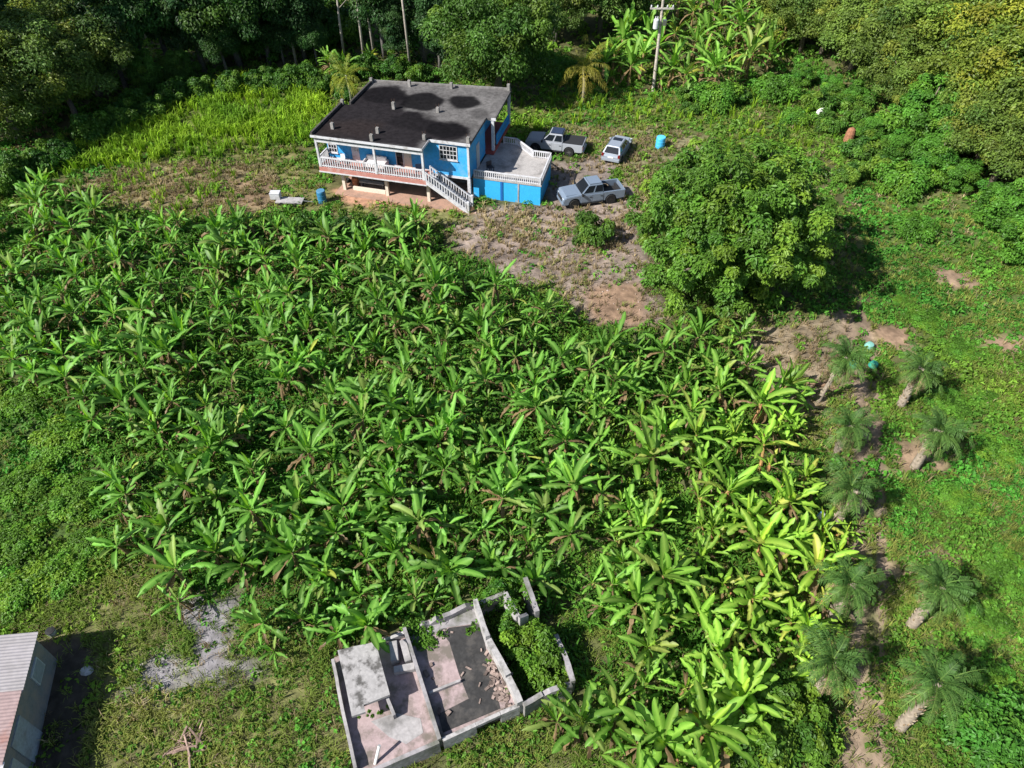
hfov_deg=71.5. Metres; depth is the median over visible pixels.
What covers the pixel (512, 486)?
banana plant
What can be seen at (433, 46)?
tree
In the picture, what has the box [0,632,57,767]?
shed
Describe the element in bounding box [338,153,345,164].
chair
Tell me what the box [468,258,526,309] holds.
banana plant
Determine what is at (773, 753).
shrub
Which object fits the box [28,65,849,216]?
tall grass
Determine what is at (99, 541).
banana plant
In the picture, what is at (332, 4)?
shrub
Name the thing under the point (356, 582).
banana plant
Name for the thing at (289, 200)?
trailer
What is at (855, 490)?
palm tree
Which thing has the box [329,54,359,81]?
shrub
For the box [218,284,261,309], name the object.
banana plant
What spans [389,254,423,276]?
banana plant
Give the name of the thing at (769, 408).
banana plant
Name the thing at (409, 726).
ruined building
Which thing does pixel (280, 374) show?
banana plant
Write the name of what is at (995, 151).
tree
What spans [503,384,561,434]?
banana plant
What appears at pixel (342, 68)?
coconut palm
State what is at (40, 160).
shrub
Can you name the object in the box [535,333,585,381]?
banana plant
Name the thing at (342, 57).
banana plant
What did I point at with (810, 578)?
banana plant
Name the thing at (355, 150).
door
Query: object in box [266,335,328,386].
banana plant
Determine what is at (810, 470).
banana plant
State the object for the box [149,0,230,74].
tree
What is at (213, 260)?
banana plant
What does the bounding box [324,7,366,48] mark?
shrub
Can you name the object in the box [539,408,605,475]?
banana plant
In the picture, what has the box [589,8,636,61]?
banana plant
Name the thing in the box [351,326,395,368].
banana plant
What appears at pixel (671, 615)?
banana plant
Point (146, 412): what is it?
banana plant
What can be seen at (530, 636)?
shrub
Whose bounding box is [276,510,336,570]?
banana plant
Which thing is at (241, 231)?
banana plant
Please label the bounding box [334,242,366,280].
banana plant
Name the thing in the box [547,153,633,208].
driveway
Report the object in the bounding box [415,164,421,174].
chair
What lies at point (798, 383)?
banana plant
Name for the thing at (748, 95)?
shrub
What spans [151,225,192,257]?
banana plant
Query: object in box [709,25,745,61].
banana plant
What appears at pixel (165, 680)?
gravel patch
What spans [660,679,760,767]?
banana plant
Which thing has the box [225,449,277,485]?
banana plant
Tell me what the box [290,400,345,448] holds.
banana plant
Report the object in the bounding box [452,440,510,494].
banana plant
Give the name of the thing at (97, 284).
banana plant
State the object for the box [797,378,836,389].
log
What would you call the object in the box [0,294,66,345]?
banana plant
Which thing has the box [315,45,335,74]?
banana plant
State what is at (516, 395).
banana plant
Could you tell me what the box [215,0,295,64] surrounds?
tree
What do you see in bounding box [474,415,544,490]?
banana plant
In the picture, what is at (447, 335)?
banana plant
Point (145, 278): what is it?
banana plant
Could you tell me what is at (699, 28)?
banana plant
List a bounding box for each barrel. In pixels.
[316,188,326,203]
[655,135,665,148]
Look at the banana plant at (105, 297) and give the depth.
48.38 m
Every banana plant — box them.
[0,250,11,272]
[0,251,48,288]
[0,260,14,286]
[0,283,29,315]
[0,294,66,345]
[0,295,22,320]
[0,317,43,361]
[0,333,46,377]
[3,324,44,359]
[8,182,66,220]
[9,230,41,259]
[9,310,62,367]
[11,205,58,249]
[11,353,63,390]
[12,276,59,317]
[14,170,59,203]
[23,166,68,208]
[28,334,99,372]
[32,198,74,234]
[33,353,94,399]
[35,237,64,262]
[38,243,86,272]
[45,275,80,305]
[46,294,96,329]
[48,204,93,258]
[48,253,96,294]
[49,183,77,215]
[56,372,125,420]
[64,399,123,446]
[65,229,108,271]
[66,326,107,358]
[67,186,110,226]
[69,184,97,216]
[70,326,129,381]
[76,231,108,256]
[77,273,114,303]
[82,456,140,503]
[83,355,139,394]
[84,370,150,425]
[86,518,144,568]
[91,283,123,307]
[91,296,126,337]
[97,261,142,300]
[98,230,138,261]
[98,235,143,273]
[98,469,147,524]
[99,213,136,239]
[103,312,176,367]
[110,397,144,445]
[112,338,176,399]
[112,378,191,438]
[113,288,166,332]
[124,218,156,246]
[125,266,165,299]
[125,408,195,447]
[126,489,193,563]
[130,325,189,371]
[134,258,189,308]
[134,452,226,518]
[134,494,170,533]
[137,534,217,619]
[139,242,181,274]
[145,206,190,233]
[146,306,216,352]
[150,374,195,405]
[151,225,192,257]
[153,449,199,494]
[159,302,200,336]
[167,516,253,583]
[172,344,218,382]
[174,402,233,452]
[177,409,236,476]
[179,238,214,270]
[179,404,254,469]
[182,384,217,423]
[185,276,214,303]
[185,472,252,522]
[189,244,236,296]
[189,308,239,346]
[191,515,231,558]
[193,205,240,256]
[195,288,235,324]
[197,224,250,269]
[199,274,231,307]
[204,333,234,365]
[206,200,260,238]
[209,306,251,344]
[209,525,266,595]
[211,358,253,397]
[213,224,278,267]
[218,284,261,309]
[220,247,258,273]
[221,473,292,547]
[222,465,271,523]
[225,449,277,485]
[228,404,270,444]
[231,594,287,670]
[232,239,280,281]
[240,297,298,335]
[240,311,289,367]
[242,265,284,312]
[250,270,310,327]
[251,215,287,242]
[252,511,292,564]
[253,344,291,368]
[254,358,306,400]
[262,270,302,303]
[262,300,318,350]
[262,512,352,597]
[263,405,305,451]
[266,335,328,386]
[270,458,330,536]
[272,234,321,279]
[273,584,333,645]
[276,420,355,475]
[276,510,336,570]
[277,324,310,354]
[279,213,312,255]
[279,223,308,257]
[286,291,339,349]
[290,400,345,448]
[296,264,327,290]
[299,549,352,617]
[300,503,379,560]
[302,587,395,652]
[305,209,357,264]
[305,288,337,313]
[309,351,341,393]
[311,468,372,544]
[312,368,357,413]
[313,441,376,504]
[314,239,343,274]
[314,313,362,354]
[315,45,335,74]
[319,304,351,337]
[320,260,355,293]
[325,49,358,78]
[326,570,399,626]
[331,371,388,422]
[331,390,390,460]
[333,324,381,374]
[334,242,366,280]
[335,311,368,345]
[335,441,391,480]
[336,219,383,270]
[336,522,420,581]
[345,250,397,299]
[346,218,378,247]
[347,498,396,555]
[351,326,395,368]
[353,271,400,328]
[358,225,385,259]
[361,43,378,73]
[361,369,418,438]
[361,465,433,536]
[363,292,411,338]
[363,453,414,484]
[364,417,431,478]
[367,379,451,433]
[371,212,406,251]
[373,377,416,410]
[374,208,415,259]
[375,276,419,309]
[378,289,422,339]
[379,338,446,386]
[381,247,438,298]
[381,485,467,565]
[386,249,416,272]
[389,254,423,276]
[394,331,434,363]
[394,576,449,625]
[395,442,466,494]
[396,198,438,244]
[399,379,453,427]
[400,298,451,337]
[402,225,430,255]
[403,438,447,475]
[403,530,492,615]
[407,255,466,312]
[410,247,455,283]
[413,333,473,391]
[420,393,482,466]
[421,324,460,355]
[423,285,461,325]
[427,364,481,423]
[438,511,481,555]
[439,308,476,336]
[443,259,487,299]
[445,292,510,341]
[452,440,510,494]
[459,356,515,410]
[461,319,509,372]
[462,505,505,545]
[464,417,508,462]
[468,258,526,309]
[471,335,529,373]
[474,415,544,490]
[475,530,520,579]
[476,465,540,527]
[478,309,521,346]
[489,379,535,428]
[490,446,545,499]
[492,362,529,391]
[499,522,552,563]
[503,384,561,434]
[504,324,541,364]
[506,549,562,606]
[510,363,556,402]
[510,490,576,544]
[516,348,568,385]
[520,289,579,333]
[521,686,627,759]
[524,324,552,352]
[529,448,571,501]
[531,404,577,449]
[532,382,589,423]
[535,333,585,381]
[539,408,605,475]
[540,450,620,513]
[544,505,597,565]
[562,345,626,394]
[571,375,614,421]
[576,391,627,435]
[578,416,627,465]
[578,553,644,621]
[580,311,643,372]
[581,38,626,82]
[581,665,655,767]
[584,358,652,420]
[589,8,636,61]
[589,447,633,488]
[594,480,653,532]
[596,495,676,559]
[596,559,681,634]
[598,33,632,77]
[599,36,650,85]
[599,542,647,578]
[600,406,691,486]
[601,697,709,767]
[610,1,652,40]
[612,394,657,439]
[614,531,700,614]
[616,371,654,417]
[617,603,678,703]
[618,30,667,80]
[618,356,655,385]
[621,333,651,364]
[624,484,681,541]
[624,658,672,710]
[633,6,661,54]
[634,375,691,413]
[640,403,703,463]
[641,589,694,635]
[642,17,689,68]
[643,329,688,372]
[644,2,679,43]
[649,39,696,90]
[653,0,704,23]
[658,307,727,355]
[658,643,729,713]
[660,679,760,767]
[661,358,718,403]
[664,13,689,53]
[664,380,721,436]
[665,575,736,650]
[668,52,702,88]
[669,404,731,476]
[669,530,728,583]
[674,344,728,381]
[674,437,724,500]
[677,0,704,32]
[678,651,791,743]
[679,20,715,62]
[680,0,714,13]
[684,10,728,48]
[684,506,737,554]
[684,598,754,692]
[689,32,722,81]
[691,455,759,521]
[695,40,743,83]
[697,0,731,29]
[698,348,747,403]
[698,364,746,412]
[699,566,795,633]
[705,3,738,47]
[706,407,746,441]
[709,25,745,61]
[709,47,746,84]
[709,414,754,459]
[710,642,804,726]
[713,344,768,382]
[714,312,766,358]
[717,3,761,53]
[718,488,777,554]
[720,0,726,8]
[722,0,757,31]
[724,508,815,601]
[725,414,798,472]
[727,596,779,657]
[728,26,770,81]
[732,368,803,452]
[733,21,768,65]
[740,455,823,529]
[741,0,758,11]
[744,3,769,22]
[751,9,769,43]
[755,355,817,412]
[756,28,792,73]
[760,19,791,56]
[761,402,808,447]
[763,5,803,52]
[768,596,842,664]
[773,511,833,581]
[787,453,826,501]
[790,650,833,693]
[793,533,861,622]
[794,505,862,544]
[822,527,868,575]
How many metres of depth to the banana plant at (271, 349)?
43.90 m
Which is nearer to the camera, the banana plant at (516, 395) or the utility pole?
the banana plant at (516, 395)
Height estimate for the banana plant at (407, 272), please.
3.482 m
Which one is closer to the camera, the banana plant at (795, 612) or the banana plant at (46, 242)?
the banana plant at (795, 612)
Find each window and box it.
[30,657,44,685]
[327,143,337,153]
[439,145,457,161]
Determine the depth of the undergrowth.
40.77 m
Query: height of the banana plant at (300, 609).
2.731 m
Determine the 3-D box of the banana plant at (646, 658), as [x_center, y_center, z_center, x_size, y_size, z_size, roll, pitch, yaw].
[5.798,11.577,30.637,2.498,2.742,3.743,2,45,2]
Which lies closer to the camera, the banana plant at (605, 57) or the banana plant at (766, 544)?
the banana plant at (766, 544)
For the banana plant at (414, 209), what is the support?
on the ground at (62, 712)
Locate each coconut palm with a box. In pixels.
[325,51,369,99]
[557,35,610,103]
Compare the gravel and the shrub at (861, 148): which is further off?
the shrub at (861, 148)
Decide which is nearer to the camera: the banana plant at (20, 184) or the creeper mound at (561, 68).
the banana plant at (20, 184)
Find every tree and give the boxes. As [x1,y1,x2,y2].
[0,0,26,16]
[0,0,86,113]
[0,22,82,141]
[11,0,135,96]
[11,25,118,115]
[64,0,143,88]
[74,0,173,50]
[136,0,183,54]
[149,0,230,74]
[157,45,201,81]
[177,0,260,66]
[189,22,241,69]
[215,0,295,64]
[236,12,268,34]
[257,20,300,65]
[264,0,329,60]
[284,4,297,63]
[292,12,329,65]
[336,0,345,59]
[348,0,396,58]
[352,0,364,53]
[367,15,375,55]
[377,3,418,56]
[394,0,443,62]
[401,0,411,68]
[414,0,457,70]
[416,0,562,86]
[527,0,591,42]
[574,0,645,34]
[595,0,655,18]
[624,117,845,317]
[752,0,811,38]
[759,0,833,52]
[789,0,863,56]
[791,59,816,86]
[792,616,871,706]
[814,553,891,624]
[816,0,899,71]
[816,335,876,403]
[819,453,882,527]
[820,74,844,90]
[823,404,884,455]
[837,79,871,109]
[846,0,962,72]
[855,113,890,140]
[856,45,951,115]
[874,71,955,141]
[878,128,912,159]
[881,0,1019,84]
[893,340,949,406]
[893,646,987,734]
[900,554,982,629]
[907,406,974,469]
[909,91,974,157]
[910,131,962,185]
[916,0,1023,86]
[923,23,1023,107]
[936,69,1023,163]
[939,154,984,193]
[943,105,1023,185]
[953,0,1022,33]
[968,0,1023,38]
[969,179,1015,216]
[973,177,1023,231]
[990,36,1023,142]
[997,212,1023,264]
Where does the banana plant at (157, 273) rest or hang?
on the ground at (62, 712)
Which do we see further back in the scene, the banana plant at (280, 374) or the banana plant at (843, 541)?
the banana plant at (280, 374)
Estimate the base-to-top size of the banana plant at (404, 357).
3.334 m
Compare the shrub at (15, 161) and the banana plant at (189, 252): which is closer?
the banana plant at (189, 252)
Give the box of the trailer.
[275,196,312,207]
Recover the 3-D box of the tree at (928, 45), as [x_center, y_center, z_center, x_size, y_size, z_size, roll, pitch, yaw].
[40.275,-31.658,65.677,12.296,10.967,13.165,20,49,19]
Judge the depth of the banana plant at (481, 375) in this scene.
41.88 m
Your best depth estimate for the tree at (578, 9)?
78.02 m
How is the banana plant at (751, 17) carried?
on the ground at (62, 712)
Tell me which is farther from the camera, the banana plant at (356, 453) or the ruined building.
the banana plant at (356, 453)
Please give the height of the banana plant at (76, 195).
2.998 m
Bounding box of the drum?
[352,176,358,185]
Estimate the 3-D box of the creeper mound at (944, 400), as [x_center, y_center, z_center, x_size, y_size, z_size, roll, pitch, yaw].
[26.341,1.047,42.568,2.937,0.736,2.765,-25,50,-23]
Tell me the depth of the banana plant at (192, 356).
43.43 m
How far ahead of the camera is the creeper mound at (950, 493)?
37.40 m
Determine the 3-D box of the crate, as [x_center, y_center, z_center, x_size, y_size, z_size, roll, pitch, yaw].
[-19.391,-15.498,58.287,0.840,0.540,0.640,0,45,0]
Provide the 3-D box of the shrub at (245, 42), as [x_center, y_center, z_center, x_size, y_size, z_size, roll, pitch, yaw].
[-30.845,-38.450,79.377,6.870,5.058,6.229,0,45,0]
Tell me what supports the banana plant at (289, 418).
on the ground at (62, 712)
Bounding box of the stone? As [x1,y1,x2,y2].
[79,666,93,675]
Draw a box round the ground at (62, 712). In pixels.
[0,0,1023,767]
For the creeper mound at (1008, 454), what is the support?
on the ground at (62, 712)
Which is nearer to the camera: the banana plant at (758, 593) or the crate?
the banana plant at (758, 593)
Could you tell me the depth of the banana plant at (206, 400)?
41.04 m
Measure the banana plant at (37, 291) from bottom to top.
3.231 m
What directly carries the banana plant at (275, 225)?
on the ground at (62, 712)
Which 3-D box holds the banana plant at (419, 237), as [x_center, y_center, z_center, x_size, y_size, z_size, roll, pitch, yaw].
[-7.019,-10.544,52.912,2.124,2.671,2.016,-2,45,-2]
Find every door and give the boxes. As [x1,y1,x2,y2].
[10,715,42,762]
[351,146,359,160]
[403,153,411,167]
[476,142,479,168]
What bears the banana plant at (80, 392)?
on the ground at (62, 712)
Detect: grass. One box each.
[0,77,1023,767]
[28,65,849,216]
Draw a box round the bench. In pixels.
[359,179,384,189]
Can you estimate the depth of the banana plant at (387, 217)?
53.73 m
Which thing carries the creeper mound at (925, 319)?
on the ground at (62, 712)
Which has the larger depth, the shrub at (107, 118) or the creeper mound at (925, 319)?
the shrub at (107, 118)
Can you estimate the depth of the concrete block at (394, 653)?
30.58 m
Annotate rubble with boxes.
[423,631,513,715]
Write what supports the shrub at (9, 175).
on the ground at (62, 712)
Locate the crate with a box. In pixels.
[269,190,281,199]
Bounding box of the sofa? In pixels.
[362,154,388,170]
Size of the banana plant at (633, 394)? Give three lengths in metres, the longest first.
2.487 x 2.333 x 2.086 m
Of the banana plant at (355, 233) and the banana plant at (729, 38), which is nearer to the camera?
the banana plant at (355, 233)
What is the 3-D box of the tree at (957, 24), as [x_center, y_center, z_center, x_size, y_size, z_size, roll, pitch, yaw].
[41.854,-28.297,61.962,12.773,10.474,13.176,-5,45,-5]
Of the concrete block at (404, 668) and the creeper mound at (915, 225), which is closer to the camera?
the concrete block at (404, 668)
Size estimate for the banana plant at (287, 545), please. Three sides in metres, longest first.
4.539 x 3.704 x 3.699 m
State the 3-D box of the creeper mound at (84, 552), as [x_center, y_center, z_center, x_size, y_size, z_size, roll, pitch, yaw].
[-21.076,8.034,35.339,2.419,0.773,2.570,6,45,6]
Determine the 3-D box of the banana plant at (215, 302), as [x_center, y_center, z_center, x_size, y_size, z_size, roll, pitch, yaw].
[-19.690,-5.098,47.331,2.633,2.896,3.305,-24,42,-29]
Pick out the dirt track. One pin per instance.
(858, 736)
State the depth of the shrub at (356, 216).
53.77 m
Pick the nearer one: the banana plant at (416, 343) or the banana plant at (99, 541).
the banana plant at (99, 541)
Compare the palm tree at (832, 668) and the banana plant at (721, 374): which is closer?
the palm tree at (832, 668)
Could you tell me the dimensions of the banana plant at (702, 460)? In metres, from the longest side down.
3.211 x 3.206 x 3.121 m
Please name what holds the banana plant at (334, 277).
on the ground at (62, 712)
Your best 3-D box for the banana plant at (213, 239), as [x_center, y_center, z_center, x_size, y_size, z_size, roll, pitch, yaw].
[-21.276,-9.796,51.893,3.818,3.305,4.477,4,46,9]
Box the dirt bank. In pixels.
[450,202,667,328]
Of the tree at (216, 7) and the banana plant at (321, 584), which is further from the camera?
the tree at (216, 7)
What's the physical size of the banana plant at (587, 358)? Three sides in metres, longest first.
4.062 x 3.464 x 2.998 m
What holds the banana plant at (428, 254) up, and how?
on the ground at (62, 712)
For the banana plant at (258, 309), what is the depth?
46.03 m
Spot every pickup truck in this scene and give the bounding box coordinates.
[525,127,586,156]
[556,175,625,208]
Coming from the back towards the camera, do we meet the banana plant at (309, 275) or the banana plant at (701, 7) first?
the banana plant at (701, 7)
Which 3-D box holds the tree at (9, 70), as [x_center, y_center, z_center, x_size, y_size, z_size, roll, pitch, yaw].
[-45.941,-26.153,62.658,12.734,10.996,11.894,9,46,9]
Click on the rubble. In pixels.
(501, 691)
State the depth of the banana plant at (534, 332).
45.43 m
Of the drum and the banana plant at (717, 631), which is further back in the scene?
the drum
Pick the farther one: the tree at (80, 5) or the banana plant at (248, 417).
the tree at (80, 5)
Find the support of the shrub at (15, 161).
on the ground at (62, 712)
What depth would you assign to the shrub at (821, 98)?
69.69 m
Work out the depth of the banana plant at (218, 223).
52.85 m
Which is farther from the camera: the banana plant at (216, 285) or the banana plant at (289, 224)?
the banana plant at (289, 224)
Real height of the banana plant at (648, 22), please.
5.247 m
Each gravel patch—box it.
[129,655,183,691]
[172,594,258,684]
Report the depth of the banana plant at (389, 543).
33.65 m
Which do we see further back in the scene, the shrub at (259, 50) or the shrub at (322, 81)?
the shrub at (259, 50)
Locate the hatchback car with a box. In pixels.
[601,135,632,162]
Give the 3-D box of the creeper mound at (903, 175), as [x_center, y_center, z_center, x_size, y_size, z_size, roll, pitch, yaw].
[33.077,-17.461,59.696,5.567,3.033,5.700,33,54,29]
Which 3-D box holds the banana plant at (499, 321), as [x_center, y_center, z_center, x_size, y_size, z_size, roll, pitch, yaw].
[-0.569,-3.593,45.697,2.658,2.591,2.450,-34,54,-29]
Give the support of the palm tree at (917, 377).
on the ground at (62, 712)
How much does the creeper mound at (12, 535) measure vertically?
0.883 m
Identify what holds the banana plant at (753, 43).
on the ground at (62, 712)
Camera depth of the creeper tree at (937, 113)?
59.66 m
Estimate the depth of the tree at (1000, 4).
61.04 m
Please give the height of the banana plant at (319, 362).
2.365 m
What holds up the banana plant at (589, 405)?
on the ground at (62, 712)
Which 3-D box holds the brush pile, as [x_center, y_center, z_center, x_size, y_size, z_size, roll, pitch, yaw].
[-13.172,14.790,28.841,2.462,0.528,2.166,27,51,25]
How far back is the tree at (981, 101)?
55.85 m
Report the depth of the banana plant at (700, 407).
39.98 m
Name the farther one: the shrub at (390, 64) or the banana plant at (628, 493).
the shrub at (390, 64)
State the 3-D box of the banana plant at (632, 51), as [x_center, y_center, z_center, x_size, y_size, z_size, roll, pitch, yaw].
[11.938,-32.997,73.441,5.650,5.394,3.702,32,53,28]
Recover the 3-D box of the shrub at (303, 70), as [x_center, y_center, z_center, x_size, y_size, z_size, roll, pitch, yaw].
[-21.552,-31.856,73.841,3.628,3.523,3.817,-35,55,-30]
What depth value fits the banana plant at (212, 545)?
33.29 m
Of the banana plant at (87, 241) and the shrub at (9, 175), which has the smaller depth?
the banana plant at (87, 241)
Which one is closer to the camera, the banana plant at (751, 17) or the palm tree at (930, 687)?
the palm tree at (930, 687)
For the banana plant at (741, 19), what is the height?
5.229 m
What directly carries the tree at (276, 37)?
on the ground at (62, 712)
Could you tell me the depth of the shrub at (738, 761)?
27.58 m
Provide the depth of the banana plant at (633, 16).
78.12 m
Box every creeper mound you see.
[0,380,52,418]
[0,456,56,509]
[0,515,49,565]
[0,559,51,626]
[26,549,95,600]
[27,413,95,463]
[29,354,77,383]
[36,471,106,524]
[57,526,114,565]
[530,49,567,78]
[548,55,587,83]
[608,34,648,60]
[690,80,744,115]
[746,71,802,104]
[777,106,813,126]
[871,158,943,203]
[885,486,917,511]
[891,211,940,242]
[892,293,918,307]
[901,303,945,334]
[923,386,981,419]
[933,481,987,518]
[935,684,1023,767]
[937,336,983,360]
[961,595,1016,647]
[965,384,1001,413]
[965,659,1023,711]
[974,431,1023,472]
[976,542,1023,600]
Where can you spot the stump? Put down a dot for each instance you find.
(850, 132)
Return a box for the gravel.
[131,591,242,711]
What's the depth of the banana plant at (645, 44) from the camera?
74.41 m
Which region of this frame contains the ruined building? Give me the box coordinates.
[331,577,575,767]
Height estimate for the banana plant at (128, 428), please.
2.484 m
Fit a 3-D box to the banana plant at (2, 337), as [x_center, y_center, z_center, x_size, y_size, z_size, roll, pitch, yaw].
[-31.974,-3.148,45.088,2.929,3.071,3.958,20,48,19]
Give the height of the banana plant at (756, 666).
3.272 m
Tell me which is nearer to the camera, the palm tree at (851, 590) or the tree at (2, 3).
the palm tree at (851, 590)
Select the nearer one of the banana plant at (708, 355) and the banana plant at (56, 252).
the banana plant at (708, 355)
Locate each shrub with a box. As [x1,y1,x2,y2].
[0,148,37,181]
[0,162,29,195]
[20,149,60,172]
[35,138,83,164]
[69,110,107,141]
[90,105,125,136]
[103,98,138,129]
[117,88,147,110]
[136,94,165,122]
[154,76,191,104]
[185,75,211,97]
[211,70,243,96]
[219,28,255,57]
[239,31,278,61]
[242,66,271,95]
[258,65,285,90]
[273,63,304,92]
[287,60,318,88]
[293,4,343,45]
[294,17,332,48]
[295,212,326,246]
[305,67,332,93]
[322,0,353,36]
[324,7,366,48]
[328,208,374,246]
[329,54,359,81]
[331,80,356,101]
[351,51,379,78]
[378,49,411,79]
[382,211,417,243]
[403,62,435,81]
[482,566,521,608]
[496,608,539,649]
[499,623,555,681]
[525,639,577,697]
[572,209,615,247]
[588,42,614,68]
[675,81,702,101]
[678,101,699,116]
[709,731,771,767]
[716,675,783,725]
[732,84,753,104]
[736,697,802,767]
[762,665,831,736]
[787,695,845,767]
[800,90,839,110]
[813,108,848,134]
[826,83,846,108]
[832,162,865,184]
[838,130,887,165]
[840,97,877,124]
[857,154,899,179]
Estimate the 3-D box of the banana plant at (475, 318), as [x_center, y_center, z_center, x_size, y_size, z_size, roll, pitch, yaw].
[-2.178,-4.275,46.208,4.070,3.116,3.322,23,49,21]
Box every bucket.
[45,626,56,637]
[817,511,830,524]
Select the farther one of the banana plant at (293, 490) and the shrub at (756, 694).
the banana plant at (293, 490)
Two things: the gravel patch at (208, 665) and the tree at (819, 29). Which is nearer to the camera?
the gravel patch at (208, 665)
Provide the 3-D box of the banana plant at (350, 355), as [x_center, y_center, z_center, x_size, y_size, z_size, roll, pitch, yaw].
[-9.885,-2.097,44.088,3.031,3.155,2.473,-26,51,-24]
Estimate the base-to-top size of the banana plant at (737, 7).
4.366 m
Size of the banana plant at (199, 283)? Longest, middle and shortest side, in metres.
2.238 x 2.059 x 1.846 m
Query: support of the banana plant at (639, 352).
on the ground at (62, 712)
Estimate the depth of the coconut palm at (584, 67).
69.46 m
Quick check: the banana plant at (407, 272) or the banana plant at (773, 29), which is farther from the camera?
the banana plant at (773, 29)
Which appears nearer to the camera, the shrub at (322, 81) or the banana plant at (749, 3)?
the shrub at (322, 81)
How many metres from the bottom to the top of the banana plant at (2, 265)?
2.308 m
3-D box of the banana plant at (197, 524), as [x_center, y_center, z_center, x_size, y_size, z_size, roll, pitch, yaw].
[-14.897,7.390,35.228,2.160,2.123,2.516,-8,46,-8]
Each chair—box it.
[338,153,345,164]
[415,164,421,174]
[486,160,493,173]
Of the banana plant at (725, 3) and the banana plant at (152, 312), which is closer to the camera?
the banana plant at (152, 312)
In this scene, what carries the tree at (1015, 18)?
on the ground at (62, 712)
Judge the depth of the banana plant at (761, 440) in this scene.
38.18 m
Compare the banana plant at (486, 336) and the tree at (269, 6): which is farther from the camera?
the tree at (269, 6)
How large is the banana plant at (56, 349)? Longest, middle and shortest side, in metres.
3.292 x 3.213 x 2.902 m
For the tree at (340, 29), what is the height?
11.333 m
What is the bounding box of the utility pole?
[650,0,673,90]
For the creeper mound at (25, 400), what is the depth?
41.84 m
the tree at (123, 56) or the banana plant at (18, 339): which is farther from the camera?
the tree at (123, 56)
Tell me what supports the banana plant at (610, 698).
on the ground at (62, 712)
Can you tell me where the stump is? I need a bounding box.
[843,127,855,141]
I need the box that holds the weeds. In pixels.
[357,575,593,759]
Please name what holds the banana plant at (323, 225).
on the ground at (62, 712)
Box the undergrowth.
[0,178,837,766]
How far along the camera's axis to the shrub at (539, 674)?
30.09 m
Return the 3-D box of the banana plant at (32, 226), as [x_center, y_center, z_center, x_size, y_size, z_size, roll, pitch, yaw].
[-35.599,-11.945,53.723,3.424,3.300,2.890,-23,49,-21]
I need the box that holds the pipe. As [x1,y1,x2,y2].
[374,744,380,764]
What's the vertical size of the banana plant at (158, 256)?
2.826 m
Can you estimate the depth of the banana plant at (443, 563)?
32.93 m
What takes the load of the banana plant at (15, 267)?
on the ground at (62, 712)
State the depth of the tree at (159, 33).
73.69 m
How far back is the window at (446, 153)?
56.25 m
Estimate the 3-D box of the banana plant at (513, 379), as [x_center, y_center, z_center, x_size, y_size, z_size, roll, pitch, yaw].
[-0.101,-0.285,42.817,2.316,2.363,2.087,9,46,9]
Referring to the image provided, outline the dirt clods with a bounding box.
[441,153,660,322]
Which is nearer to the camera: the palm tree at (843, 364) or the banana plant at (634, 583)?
the banana plant at (634, 583)
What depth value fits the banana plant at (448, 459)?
37.12 m
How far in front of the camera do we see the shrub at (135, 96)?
69.38 m
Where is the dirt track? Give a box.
[838,303,894,767]
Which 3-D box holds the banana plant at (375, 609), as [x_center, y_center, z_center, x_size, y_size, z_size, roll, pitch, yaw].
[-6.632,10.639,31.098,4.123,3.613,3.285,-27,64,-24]
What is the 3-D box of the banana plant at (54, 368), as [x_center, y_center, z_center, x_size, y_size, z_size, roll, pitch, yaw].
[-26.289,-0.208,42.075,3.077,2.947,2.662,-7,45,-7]
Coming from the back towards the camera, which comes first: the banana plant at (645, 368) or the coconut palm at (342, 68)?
the coconut palm at (342, 68)
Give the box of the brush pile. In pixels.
[160,719,218,767]
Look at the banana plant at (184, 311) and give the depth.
46.51 m
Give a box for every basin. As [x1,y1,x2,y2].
[864,341,873,349]
[868,360,877,368]
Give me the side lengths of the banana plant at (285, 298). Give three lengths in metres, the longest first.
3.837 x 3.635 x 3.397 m
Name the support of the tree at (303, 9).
on the ground at (62, 712)
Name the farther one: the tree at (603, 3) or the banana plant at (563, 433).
the tree at (603, 3)
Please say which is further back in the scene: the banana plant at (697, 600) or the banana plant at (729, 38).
the banana plant at (729, 38)
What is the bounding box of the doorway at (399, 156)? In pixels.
[395,152,403,165]
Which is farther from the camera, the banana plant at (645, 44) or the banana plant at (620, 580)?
the banana plant at (645, 44)
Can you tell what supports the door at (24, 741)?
in the shed
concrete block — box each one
[389,640,399,664]
[393,663,415,675]
[400,639,411,663]
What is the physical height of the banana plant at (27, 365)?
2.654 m
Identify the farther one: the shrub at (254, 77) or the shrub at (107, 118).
the shrub at (254, 77)
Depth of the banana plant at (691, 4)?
82.01 m
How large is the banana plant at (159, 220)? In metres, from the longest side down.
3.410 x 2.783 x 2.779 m
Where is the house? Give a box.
[310,74,551,212]
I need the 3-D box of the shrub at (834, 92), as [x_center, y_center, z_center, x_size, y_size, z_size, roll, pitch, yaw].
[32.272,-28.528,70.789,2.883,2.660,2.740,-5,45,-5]
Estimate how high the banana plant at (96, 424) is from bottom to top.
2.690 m

